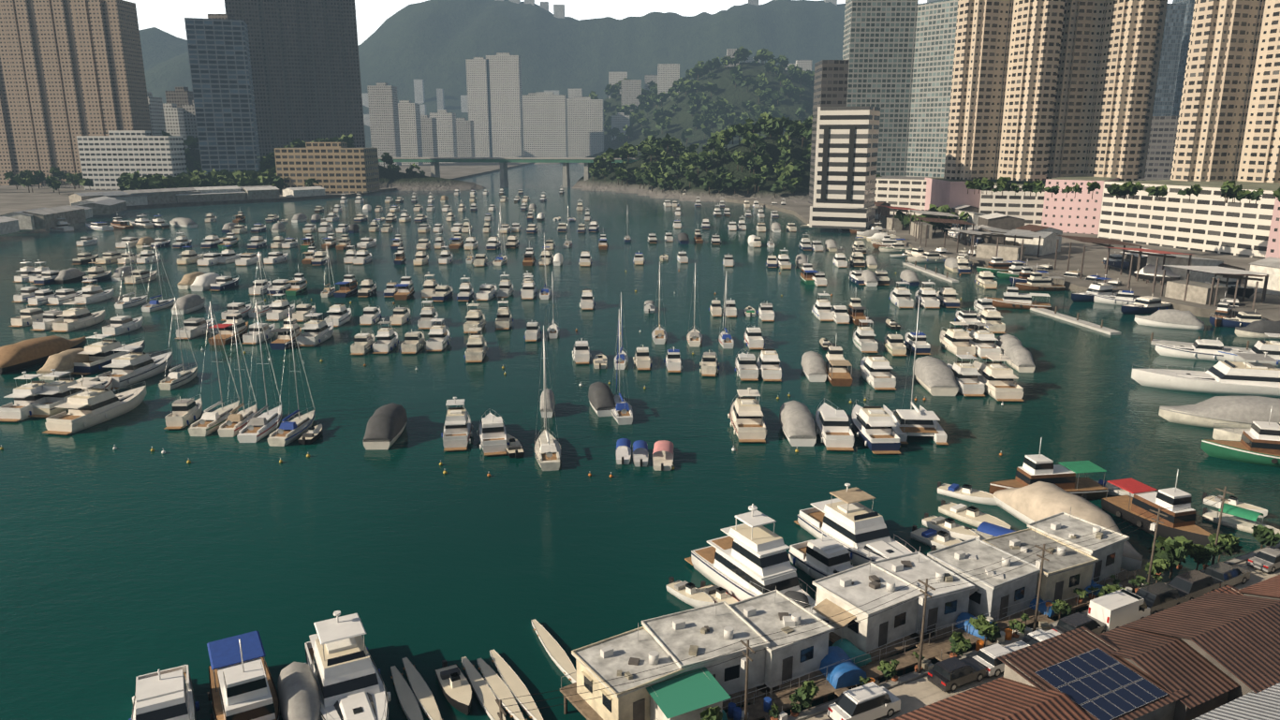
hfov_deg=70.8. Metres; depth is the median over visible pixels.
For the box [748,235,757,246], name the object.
covered boat
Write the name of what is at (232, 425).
sail yacht
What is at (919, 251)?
express cruiser
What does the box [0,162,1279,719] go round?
harbour water
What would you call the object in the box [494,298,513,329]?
motor yacht
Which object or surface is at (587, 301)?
motor yacht
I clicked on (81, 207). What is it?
shore boat sheds
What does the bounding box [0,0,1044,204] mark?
terrain ground
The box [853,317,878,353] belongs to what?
motor yacht
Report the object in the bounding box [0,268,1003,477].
mooring buoys
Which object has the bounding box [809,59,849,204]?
dark office
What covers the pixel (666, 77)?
hillside lowrise
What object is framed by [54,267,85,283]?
covered boat
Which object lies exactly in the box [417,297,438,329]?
motor yacht
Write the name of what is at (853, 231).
junk
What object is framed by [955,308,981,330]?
express cruiser
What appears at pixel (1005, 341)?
covered boat
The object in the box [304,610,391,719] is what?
yacht
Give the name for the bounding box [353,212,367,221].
express cruiser
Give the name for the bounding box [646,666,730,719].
green pier hut
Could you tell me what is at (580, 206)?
motor yacht
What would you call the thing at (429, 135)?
city tower
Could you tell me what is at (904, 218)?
headland trees
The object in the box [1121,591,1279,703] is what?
brown shed
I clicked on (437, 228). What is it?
express cruiser
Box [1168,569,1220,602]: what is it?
black mpv car
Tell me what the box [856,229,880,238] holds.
covered boat
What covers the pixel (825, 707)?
road
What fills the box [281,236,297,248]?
express cruiser
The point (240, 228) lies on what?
express cruiser
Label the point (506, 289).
motor yacht
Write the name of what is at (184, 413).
express cruiser
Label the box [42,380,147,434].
motor yacht
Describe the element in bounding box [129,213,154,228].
motor yacht
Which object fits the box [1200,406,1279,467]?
fishing boat
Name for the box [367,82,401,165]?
city tower
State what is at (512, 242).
motor yacht
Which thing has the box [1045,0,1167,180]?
estate tower
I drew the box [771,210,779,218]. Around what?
express cruiser
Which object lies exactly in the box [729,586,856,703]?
flat-roofed building
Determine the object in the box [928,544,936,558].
speedboat
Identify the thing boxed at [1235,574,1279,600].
shed
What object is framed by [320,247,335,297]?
sail yacht
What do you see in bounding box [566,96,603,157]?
city tower
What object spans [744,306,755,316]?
speedboat
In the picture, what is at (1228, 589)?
red shed
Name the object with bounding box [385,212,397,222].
motor yacht
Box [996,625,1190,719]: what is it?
roof
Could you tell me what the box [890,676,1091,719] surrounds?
roof
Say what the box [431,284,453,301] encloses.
express cruiser
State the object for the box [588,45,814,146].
ridge trees
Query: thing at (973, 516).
speedboat
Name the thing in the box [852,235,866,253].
motor yacht
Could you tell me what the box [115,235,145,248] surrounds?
express cruiser
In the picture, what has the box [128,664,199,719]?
boat
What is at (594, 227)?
motor yacht
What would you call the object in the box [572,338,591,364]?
express cruiser
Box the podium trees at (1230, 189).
[964,176,1279,204]
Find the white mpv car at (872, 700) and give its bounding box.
[827,681,900,719]
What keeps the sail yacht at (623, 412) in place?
on the harbour water
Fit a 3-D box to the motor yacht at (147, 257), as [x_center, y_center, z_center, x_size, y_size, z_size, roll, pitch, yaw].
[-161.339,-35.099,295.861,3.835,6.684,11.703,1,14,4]
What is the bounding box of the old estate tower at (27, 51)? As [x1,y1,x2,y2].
[1,0,65,185]
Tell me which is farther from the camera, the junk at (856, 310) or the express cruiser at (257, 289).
the express cruiser at (257, 289)
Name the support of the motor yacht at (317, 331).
on the harbour water
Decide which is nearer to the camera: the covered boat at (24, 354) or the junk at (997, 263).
the covered boat at (24, 354)
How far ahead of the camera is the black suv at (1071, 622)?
70.22 m
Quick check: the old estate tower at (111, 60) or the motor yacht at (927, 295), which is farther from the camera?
the old estate tower at (111, 60)
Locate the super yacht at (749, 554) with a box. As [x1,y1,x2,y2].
[684,503,829,623]
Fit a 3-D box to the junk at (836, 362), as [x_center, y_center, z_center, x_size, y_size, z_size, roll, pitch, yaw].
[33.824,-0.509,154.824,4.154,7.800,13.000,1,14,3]
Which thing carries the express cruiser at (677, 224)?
on the harbour water
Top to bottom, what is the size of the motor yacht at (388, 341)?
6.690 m
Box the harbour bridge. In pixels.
[378,157,639,187]
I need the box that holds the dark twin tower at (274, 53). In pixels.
[224,0,307,156]
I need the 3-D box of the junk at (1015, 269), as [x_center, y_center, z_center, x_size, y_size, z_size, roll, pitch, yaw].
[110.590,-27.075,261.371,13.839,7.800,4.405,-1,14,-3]
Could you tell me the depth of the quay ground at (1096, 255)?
282.22 m
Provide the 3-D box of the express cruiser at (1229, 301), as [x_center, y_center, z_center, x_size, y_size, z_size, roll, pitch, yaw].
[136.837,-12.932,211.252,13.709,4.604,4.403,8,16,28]
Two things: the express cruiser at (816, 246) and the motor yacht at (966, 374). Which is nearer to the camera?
the motor yacht at (966, 374)
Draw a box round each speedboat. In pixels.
[277,219,288,222]
[297,423,322,444]
[372,217,384,221]
[434,659,471,715]
[505,433,524,458]
[552,216,560,220]
[567,217,575,221]
[592,353,607,368]
[659,254,668,261]
[666,576,714,607]
[697,580,738,604]
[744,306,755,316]
[819,337,833,350]
[885,318,900,329]
[889,252,912,257]
[910,525,962,549]
[921,512,979,541]
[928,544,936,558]
[936,481,997,505]
[938,500,1010,529]
[1090,479,1147,497]
[1201,492,1267,517]
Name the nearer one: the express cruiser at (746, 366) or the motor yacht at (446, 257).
the express cruiser at (746, 366)
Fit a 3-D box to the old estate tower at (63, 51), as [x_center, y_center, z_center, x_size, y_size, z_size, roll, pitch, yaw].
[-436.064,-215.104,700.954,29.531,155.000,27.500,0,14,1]
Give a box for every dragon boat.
[390,665,423,719]
[402,657,443,719]
[461,656,505,719]
[476,657,527,719]
[489,649,543,719]
[531,618,576,683]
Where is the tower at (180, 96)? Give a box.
[165,87,193,107]
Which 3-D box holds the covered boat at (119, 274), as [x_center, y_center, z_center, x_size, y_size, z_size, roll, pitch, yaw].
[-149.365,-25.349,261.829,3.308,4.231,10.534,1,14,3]
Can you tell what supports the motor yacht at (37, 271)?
on the harbour water
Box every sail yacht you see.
[114,240,147,308]
[141,242,175,311]
[158,296,198,390]
[188,301,239,436]
[217,316,257,437]
[236,299,282,442]
[248,251,272,317]
[266,312,315,446]
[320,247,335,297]
[465,222,474,264]
[492,206,507,265]
[533,325,561,470]
[538,234,551,299]
[546,271,559,338]
[562,205,572,248]
[611,308,632,425]
[613,292,628,369]
[623,219,631,242]
[651,261,667,344]
[686,263,702,346]
[718,273,734,348]
[766,211,774,247]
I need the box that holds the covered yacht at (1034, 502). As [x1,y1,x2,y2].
[992,481,1143,571]
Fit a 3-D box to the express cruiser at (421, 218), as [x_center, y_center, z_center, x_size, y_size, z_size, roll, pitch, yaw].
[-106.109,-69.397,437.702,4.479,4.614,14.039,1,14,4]
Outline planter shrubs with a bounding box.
[767,558,1210,719]
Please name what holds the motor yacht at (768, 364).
on the harbour water
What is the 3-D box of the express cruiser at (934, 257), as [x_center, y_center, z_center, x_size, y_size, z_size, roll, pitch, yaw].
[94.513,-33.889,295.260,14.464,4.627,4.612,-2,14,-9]
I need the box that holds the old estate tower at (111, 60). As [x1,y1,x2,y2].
[73,0,152,135]
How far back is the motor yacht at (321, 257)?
290.02 m
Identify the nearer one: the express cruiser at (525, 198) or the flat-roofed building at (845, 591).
the flat-roofed building at (845, 591)
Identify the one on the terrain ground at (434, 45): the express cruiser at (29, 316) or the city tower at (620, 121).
the city tower at (620, 121)
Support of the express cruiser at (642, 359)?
on the harbour water
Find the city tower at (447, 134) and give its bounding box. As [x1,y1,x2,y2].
[429,109,457,162]
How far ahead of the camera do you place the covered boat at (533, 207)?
496.36 m
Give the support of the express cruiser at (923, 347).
on the harbour water
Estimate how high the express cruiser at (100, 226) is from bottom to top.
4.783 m
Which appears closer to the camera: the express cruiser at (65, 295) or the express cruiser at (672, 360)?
the express cruiser at (672, 360)
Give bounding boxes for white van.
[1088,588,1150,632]
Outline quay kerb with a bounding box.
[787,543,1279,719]
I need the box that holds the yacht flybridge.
[794,483,917,566]
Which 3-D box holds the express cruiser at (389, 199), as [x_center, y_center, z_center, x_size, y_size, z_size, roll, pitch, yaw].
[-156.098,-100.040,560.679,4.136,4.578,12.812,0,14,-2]
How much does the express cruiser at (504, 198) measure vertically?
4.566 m
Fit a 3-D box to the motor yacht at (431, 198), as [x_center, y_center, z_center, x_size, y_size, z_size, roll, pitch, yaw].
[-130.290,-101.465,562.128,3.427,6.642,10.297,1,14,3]
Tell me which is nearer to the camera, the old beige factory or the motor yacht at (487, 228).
the motor yacht at (487, 228)
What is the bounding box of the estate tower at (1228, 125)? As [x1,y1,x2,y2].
[1170,0,1279,182]
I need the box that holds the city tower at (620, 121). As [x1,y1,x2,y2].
[611,112,630,140]
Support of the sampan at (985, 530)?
on the harbour water
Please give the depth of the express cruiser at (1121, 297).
220.80 m
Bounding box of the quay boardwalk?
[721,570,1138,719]
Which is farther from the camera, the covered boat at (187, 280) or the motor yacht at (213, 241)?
the motor yacht at (213, 241)
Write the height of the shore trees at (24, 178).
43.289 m
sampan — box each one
[615,438,631,464]
[632,440,648,466]
[643,300,655,313]
[652,440,674,470]
[964,521,1016,540]
[1202,502,1279,534]
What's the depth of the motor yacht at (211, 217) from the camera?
432.61 m
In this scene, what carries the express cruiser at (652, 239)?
on the harbour water
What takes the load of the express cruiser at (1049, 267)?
on the harbour water
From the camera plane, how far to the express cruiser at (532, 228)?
385.49 m
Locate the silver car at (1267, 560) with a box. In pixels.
[1247,547,1279,573]
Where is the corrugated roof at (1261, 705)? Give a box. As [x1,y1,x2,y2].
[1191,682,1279,719]
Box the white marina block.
[76,130,187,190]
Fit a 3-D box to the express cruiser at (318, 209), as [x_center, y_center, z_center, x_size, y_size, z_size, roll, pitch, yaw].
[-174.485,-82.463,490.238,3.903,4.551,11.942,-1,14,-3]
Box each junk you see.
[110,211,133,229]
[207,302,249,345]
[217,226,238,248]
[232,208,245,222]
[269,307,301,350]
[285,264,307,295]
[300,229,314,249]
[301,242,316,264]
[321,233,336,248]
[333,268,357,297]
[335,232,351,250]
[390,227,403,249]
[393,243,406,264]
[393,272,414,300]
[448,226,464,249]
[522,242,536,265]
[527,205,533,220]
[598,234,608,250]
[693,229,703,243]
[799,258,818,284]
[824,333,853,386]
[847,287,868,324]
[849,224,872,234]
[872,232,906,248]
[976,252,1025,274]
[984,277,1051,309]
[997,254,1045,279]
[1009,264,1048,284]
[1015,265,1065,291]
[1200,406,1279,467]
[1214,294,1235,326]
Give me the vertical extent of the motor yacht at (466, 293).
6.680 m
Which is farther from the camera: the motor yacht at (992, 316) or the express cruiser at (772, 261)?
the express cruiser at (772, 261)
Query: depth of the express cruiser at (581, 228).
386.81 m
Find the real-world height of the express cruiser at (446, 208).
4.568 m
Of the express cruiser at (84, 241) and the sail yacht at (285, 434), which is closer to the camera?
the sail yacht at (285, 434)
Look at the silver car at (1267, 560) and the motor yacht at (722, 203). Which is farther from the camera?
the motor yacht at (722, 203)
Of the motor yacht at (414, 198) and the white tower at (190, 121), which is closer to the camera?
the motor yacht at (414, 198)
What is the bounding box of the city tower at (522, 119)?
[522,92,535,154]
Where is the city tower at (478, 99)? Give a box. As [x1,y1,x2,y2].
[465,57,492,157]
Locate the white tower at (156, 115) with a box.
[147,91,166,135]
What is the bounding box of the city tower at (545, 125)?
[522,92,568,157]
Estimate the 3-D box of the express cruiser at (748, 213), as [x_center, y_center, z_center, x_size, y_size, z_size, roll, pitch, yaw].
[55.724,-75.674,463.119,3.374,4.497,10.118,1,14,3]
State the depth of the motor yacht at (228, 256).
294.27 m
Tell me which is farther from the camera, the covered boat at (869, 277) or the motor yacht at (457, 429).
the covered boat at (869, 277)
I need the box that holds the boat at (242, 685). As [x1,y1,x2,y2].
[206,631,280,719]
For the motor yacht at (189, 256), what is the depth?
292.14 m
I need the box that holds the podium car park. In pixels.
[924,176,1279,259]
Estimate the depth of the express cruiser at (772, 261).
284.64 m
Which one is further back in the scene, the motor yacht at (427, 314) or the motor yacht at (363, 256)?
the motor yacht at (363, 256)
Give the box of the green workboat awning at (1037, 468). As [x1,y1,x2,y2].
[988,437,1108,500]
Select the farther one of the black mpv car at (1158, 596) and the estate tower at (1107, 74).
the estate tower at (1107, 74)
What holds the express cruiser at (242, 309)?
on the harbour water
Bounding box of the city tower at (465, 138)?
[456,117,474,157]
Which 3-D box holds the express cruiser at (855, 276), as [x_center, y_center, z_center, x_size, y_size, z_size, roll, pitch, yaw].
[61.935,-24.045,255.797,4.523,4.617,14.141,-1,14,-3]
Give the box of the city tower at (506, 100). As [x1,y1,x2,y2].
[485,52,524,157]
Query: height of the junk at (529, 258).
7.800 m
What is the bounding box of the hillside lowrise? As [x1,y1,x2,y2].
[361,0,937,126]
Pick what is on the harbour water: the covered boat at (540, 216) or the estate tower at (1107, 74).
the covered boat at (540, 216)
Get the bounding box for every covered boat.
[0,335,86,374]
[36,347,89,380]
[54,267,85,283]
[110,265,134,280]
[135,236,154,248]
[169,217,197,228]
[170,294,205,314]
[176,271,205,289]
[190,272,220,291]
[221,222,235,233]
[270,221,285,232]
[277,662,322,719]
[291,213,307,222]
[310,213,321,221]
[348,223,359,233]
[362,204,371,212]
[362,402,407,449]
[440,195,448,202]
[529,203,536,211]
[536,212,544,220]
[540,388,555,417]
[553,252,563,265]
[588,381,615,416]
[677,232,689,244]
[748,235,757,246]
[770,221,780,232]
[779,400,817,446]
[795,253,807,267]
[801,351,827,382]
[824,239,838,251]
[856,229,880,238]
[861,269,878,286]
[865,254,877,268]
[866,233,886,241]
[899,269,919,286]
[912,355,958,396]
[944,257,961,272]
[995,333,1022,355]
[1001,240,1025,251]
[1004,344,1035,372]
[1134,264,1180,282]
[1134,308,1204,330]
[1158,396,1279,428]
[1234,320,1279,338]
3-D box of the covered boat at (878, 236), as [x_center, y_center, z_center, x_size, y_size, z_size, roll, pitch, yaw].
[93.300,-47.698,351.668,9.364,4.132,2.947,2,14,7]
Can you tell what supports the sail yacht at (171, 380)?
on the harbour water
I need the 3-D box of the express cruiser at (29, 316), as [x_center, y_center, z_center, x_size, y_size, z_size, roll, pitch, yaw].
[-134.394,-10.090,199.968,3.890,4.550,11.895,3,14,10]
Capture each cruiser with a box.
[8,306,57,327]
[11,284,49,302]
[27,288,56,306]
[29,308,63,331]
[32,268,59,285]
[45,286,82,305]
[72,250,98,264]
[75,235,97,246]
[75,373,112,391]
[85,220,113,231]
[94,250,124,264]
[102,313,143,336]
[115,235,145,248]
[117,250,140,264]
[124,267,157,284]
[149,236,170,248]
[163,394,202,429]
[174,316,214,338]
[196,252,222,265]
[209,274,239,291]
[220,300,251,321]
[231,223,247,234]
[235,251,261,265]
[241,320,275,344]
[249,278,271,294]
[250,223,265,233]
[262,251,288,264]
[264,214,279,221]
[266,277,294,295]
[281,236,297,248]
[292,301,315,322]
[302,222,316,233]
[314,205,323,212]
[335,223,350,233]
[349,330,375,354]
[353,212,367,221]
[356,236,376,249]
[359,306,381,324]
[374,205,382,212]
[381,221,393,232]
[383,279,398,297]
[384,196,393,203]
[389,205,399,212]
[389,305,411,325]
[395,197,403,203]
[400,328,426,353]
[412,204,423,211]
[414,214,426,221]
[416,237,430,250]
[417,222,430,233]
[426,205,434,211]
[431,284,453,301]
[432,222,442,232]
[441,204,451,211]
[450,222,463,232]
[470,190,476,194]
[472,251,488,266]
[475,282,497,300]
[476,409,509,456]
[485,213,492,220]
[488,204,496,210]
[500,195,508,202]
[500,223,510,233]
[510,222,521,232]
[514,196,520,202]
[521,194,529,202]
[524,320,541,341]
[526,223,538,233]
[544,238,555,250]
[557,221,568,232]
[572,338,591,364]
[577,223,586,233]
[632,250,645,264]
[632,344,651,369]
[647,234,657,243]
[662,200,671,206]
[663,346,682,372]
[664,231,673,242]
[671,201,677,206]
[672,219,681,228]
[676,251,688,263]
[699,349,719,376]
[708,299,722,316]
[710,234,720,244]
[721,297,737,317]
[722,254,734,266]
[727,220,736,230]
[735,349,758,380]
[743,324,765,349]
[744,208,751,217]
[752,236,762,247]
[756,222,765,232]
[756,301,775,321]
[765,255,778,267]
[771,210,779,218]
[786,222,796,232]
[787,532,859,579]
[810,240,823,251]
[811,272,827,286]
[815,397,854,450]
[830,303,850,323]
[848,269,865,285]
[873,268,889,285]
[878,242,912,252]
[882,331,906,355]
[903,328,930,354]
[905,247,924,256]
[907,250,948,263]
[946,227,962,239]
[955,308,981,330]
[973,297,996,312]
[1027,264,1053,270]
[1046,268,1080,277]
[1074,274,1101,280]
[1091,290,1139,305]
[1092,279,1121,286]
[1102,252,1130,269]
[1120,295,1171,314]
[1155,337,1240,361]
[1189,297,1238,306]
[1209,310,1266,327]
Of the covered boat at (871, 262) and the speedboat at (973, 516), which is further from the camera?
the covered boat at (871, 262)
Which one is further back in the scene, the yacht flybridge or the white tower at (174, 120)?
the white tower at (174, 120)
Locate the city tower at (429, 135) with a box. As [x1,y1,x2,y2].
[420,115,438,163]
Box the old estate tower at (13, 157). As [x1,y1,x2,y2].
[0,0,29,185]
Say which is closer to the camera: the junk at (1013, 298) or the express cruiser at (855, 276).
the junk at (1013, 298)
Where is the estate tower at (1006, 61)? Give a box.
[943,0,1065,181]
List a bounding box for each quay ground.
[0,162,533,215]
[723,198,1279,719]
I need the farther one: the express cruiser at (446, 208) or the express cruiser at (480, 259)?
the express cruiser at (446, 208)
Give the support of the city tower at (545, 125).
on the quay ground at (12, 199)
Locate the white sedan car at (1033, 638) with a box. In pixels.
[1013,629,1060,648]
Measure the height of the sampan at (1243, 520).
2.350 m
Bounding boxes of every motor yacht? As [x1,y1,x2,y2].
[0,371,73,421]
[14,259,35,282]
[28,259,51,282]
[28,368,99,417]
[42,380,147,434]
[48,216,74,232]
[50,298,105,332]
[70,332,145,374]
[73,277,114,305]
[81,259,111,282]
[95,343,173,389]
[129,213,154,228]
[135,243,160,264]
[149,213,169,228]
[172,230,191,248]
[176,244,203,264]
[200,235,222,248]
[205,212,216,222]
[218,243,241,264]
[247,235,266,249]
[264,291,294,321]
[270,235,284,248]
[295,310,333,346]
[311,250,329,265]
[318,218,332,232]
[323,303,351,326]
[325,207,338,221]
[333,204,341,212]
[339,193,347,203]
[343,243,356,264]
[353,243,372,264]
[354,193,364,203]
[357,279,376,297]
[368,220,379,232]
[372,318,398,353]
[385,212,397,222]
[398,209,411,221]
[411,195,417,202]
[412,245,428,265]
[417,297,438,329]
[420,271,439,298]
[426,315,451,351]
[427,191,434,202]
[433,231,445,249]
[438,244,453,264]
[441,397,473,451]
[446,207,455,220]
[454,189,460,195]
[456,275,474,301]
[457,199,465,211]
[461,217,472,232]
[463,235,478,250]
[463,300,485,333]
[464,324,488,362]
[469,192,476,202]
[470,203,477,211]
[482,217,491,233]
[485,235,500,250]
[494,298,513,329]
[497,271,514,297]
[499,188,504,194]
[505,235,519,249]
[519,270,531,295]
[520,202,528,210]
[521,273,538,299]
[538,244,553,264]
[540,191,546,201]
[575,198,584,210]
[578,250,592,266]
[579,289,595,309]
[584,208,590,220]
[588,220,599,232]
[675,205,681,215]
[694,196,701,206]
[701,218,709,229]
[712,204,720,216]
[719,196,725,207]
[723,207,730,216]
[727,387,766,441]
[737,215,746,230]
[743,199,750,207]
[752,200,759,207]
[756,206,765,218]
[756,348,782,381]
[776,250,791,269]
[798,232,811,250]
[811,291,834,321]
[832,246,847,267]
[848,245,865,266]
[850,399,900,454]
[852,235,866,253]
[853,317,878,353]
[856,220,886,234]
[859,353,896,389]
[870,228,902,244]
[889,279,913,308]
[914,279,940,308]
[928,246,946,255]
[936,286,960,308]
[939,319,976,356]
[946,352,985,396]
[956,248,972,266]
[956,251,971,273]
[964,320,1001,358]
[967,245,976,256]
[969,226,983,245]
[971,353,1024,401]
[974,270,997,289]
[976,308,1005,333]
[1071,274,1117,302]
[1131,352,1279,397]
[1205,275,1254,298]
[1212,423,1279,441]
[1218,332,1279,367]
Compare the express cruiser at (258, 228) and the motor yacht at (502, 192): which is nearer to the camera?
the express cruiser at (258, 228)
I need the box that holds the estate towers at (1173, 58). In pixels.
[1137,0,1194,180]
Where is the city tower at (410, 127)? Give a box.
[397,100,423,164]
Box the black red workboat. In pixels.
[1101,469,1212,546]
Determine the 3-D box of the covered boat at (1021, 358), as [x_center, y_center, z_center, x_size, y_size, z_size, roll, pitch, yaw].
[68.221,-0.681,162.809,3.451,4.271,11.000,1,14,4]
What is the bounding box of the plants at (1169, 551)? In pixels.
[699,524,1279,719]
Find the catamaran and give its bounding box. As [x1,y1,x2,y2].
[882,296,948,444]
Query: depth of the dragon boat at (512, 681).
67.11 m
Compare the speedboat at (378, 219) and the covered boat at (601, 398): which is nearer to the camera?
the covered boat at (601, 398)
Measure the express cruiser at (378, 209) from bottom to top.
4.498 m
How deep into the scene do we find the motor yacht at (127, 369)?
151.52 m
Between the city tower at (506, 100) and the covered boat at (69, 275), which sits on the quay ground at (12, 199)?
the city tower at (506, 100)
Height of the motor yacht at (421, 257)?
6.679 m
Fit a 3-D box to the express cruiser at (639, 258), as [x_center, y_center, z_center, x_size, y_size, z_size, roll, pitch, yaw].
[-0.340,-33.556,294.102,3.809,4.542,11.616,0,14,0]
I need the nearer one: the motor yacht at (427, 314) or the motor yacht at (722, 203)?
the motor yacht at (427, 314)
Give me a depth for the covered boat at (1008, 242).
297.12 m
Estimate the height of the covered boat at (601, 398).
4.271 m
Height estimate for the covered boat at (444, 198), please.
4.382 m
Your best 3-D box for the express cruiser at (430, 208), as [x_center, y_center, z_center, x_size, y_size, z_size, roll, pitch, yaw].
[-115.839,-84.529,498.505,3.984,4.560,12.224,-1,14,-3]
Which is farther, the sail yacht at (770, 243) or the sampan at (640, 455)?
the sail yacht at (770, 243)
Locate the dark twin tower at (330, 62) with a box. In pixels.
[294,0,365,147]
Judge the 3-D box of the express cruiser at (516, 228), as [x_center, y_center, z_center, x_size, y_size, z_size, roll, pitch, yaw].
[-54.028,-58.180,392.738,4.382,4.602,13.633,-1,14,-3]
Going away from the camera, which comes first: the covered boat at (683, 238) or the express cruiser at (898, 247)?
the express cruiser at (898, 247)
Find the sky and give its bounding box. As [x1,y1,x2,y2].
[124,0,1172,44]
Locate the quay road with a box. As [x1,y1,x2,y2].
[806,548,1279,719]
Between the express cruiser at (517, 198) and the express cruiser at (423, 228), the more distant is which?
the express cruiser at (517, 198)
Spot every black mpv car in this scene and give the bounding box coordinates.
[1134,581,1186,615]
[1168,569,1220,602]
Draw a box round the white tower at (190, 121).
[182,100,199,149]
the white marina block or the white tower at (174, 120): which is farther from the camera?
the white tower at (174, 120)
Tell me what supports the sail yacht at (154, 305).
on the harbour water
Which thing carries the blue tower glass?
on the quay ground at (12, 199)
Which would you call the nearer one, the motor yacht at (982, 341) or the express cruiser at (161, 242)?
the motor yacht at (982, 341)
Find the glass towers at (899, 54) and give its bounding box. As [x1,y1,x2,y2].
[842,0,972,216]
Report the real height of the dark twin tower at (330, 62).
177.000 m
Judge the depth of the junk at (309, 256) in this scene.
293.89 m
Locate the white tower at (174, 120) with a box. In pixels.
[162,102,187,147]
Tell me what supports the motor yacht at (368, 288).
on the harbour water
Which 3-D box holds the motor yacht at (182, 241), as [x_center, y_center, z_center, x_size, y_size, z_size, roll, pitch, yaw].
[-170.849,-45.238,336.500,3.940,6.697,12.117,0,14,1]
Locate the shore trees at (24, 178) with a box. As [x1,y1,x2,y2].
[3,130,425,194]
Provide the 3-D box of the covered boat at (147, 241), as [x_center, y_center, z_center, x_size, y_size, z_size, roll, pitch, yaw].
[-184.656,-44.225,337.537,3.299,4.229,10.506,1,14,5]
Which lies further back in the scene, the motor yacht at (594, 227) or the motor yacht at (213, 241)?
the motor yacht at (594, 227)
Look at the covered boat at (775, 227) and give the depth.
387.64 m
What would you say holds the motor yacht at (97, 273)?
on the harbour water
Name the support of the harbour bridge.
on the harbour water
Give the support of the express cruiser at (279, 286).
on the harbour water
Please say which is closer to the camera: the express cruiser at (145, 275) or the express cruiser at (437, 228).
the express cruiser at (145, 275)
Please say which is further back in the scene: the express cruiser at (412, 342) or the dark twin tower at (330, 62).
the dark twin tower at (330, 62)
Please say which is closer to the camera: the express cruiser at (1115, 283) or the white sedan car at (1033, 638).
the white sedan car at (1033, 638)
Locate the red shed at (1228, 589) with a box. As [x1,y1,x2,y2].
[1204,584,1243,595]
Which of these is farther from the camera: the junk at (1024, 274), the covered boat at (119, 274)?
the covered boat at (119, 274)
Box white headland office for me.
[809,105,880,229]
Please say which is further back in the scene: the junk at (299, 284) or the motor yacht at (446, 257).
the motor yacht at (446, 257)
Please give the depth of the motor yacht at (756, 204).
518.50 m
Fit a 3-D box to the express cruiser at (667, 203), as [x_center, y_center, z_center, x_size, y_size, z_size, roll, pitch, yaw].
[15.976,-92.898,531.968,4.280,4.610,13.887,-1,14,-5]
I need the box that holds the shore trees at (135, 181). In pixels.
[117,133,361,192]
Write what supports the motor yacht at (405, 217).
on the harbour water
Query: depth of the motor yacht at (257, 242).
332.32 m
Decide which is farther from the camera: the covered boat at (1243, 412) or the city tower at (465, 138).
the city tower at (465, 138)
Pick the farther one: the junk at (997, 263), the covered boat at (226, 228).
the covered boat at (226, 228)
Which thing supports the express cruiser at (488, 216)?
on the harbour water
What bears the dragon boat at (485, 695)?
on the harbour water
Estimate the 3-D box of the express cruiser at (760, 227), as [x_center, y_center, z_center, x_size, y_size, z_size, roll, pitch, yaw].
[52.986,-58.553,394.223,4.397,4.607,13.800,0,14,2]
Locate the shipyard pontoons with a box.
[902,257,1250,351]
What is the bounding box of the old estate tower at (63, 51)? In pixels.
[38,0,91,184]
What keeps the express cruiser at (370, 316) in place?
on the harbour water
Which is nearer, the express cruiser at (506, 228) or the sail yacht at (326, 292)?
the sail yacht at (326, 292)
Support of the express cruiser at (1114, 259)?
on the quay ground at (1096, 255)
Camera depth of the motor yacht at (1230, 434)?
120.05 m
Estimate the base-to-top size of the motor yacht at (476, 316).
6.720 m
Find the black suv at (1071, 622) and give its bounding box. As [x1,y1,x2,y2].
[1052,612,1106,634]
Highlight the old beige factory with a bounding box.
[274,142,380,192]
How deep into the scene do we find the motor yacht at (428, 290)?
231.94 m
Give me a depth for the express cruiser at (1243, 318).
194.23 m
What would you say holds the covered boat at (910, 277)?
on the harbour water
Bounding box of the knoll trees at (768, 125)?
[588,111,1045,197]
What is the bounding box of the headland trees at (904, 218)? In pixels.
[892,204,970,235]
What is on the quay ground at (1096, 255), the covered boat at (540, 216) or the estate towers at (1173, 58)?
the estate towers at (1173, 58)
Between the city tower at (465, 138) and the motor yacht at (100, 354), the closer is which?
the motor yacht at (100, 354)
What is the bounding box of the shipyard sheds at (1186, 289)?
[878,205,1268,309]
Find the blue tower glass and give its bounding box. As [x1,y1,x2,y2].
[184,14,260,174]
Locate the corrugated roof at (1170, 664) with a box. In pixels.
[1099,626,1239,719]
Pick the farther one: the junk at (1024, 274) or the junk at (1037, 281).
the junk at (1024, 274)
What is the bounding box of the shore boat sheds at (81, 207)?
[0,185,325,235]
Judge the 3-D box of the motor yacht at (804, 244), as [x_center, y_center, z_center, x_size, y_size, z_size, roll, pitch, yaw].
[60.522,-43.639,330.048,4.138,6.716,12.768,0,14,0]
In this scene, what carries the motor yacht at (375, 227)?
on the harbour water

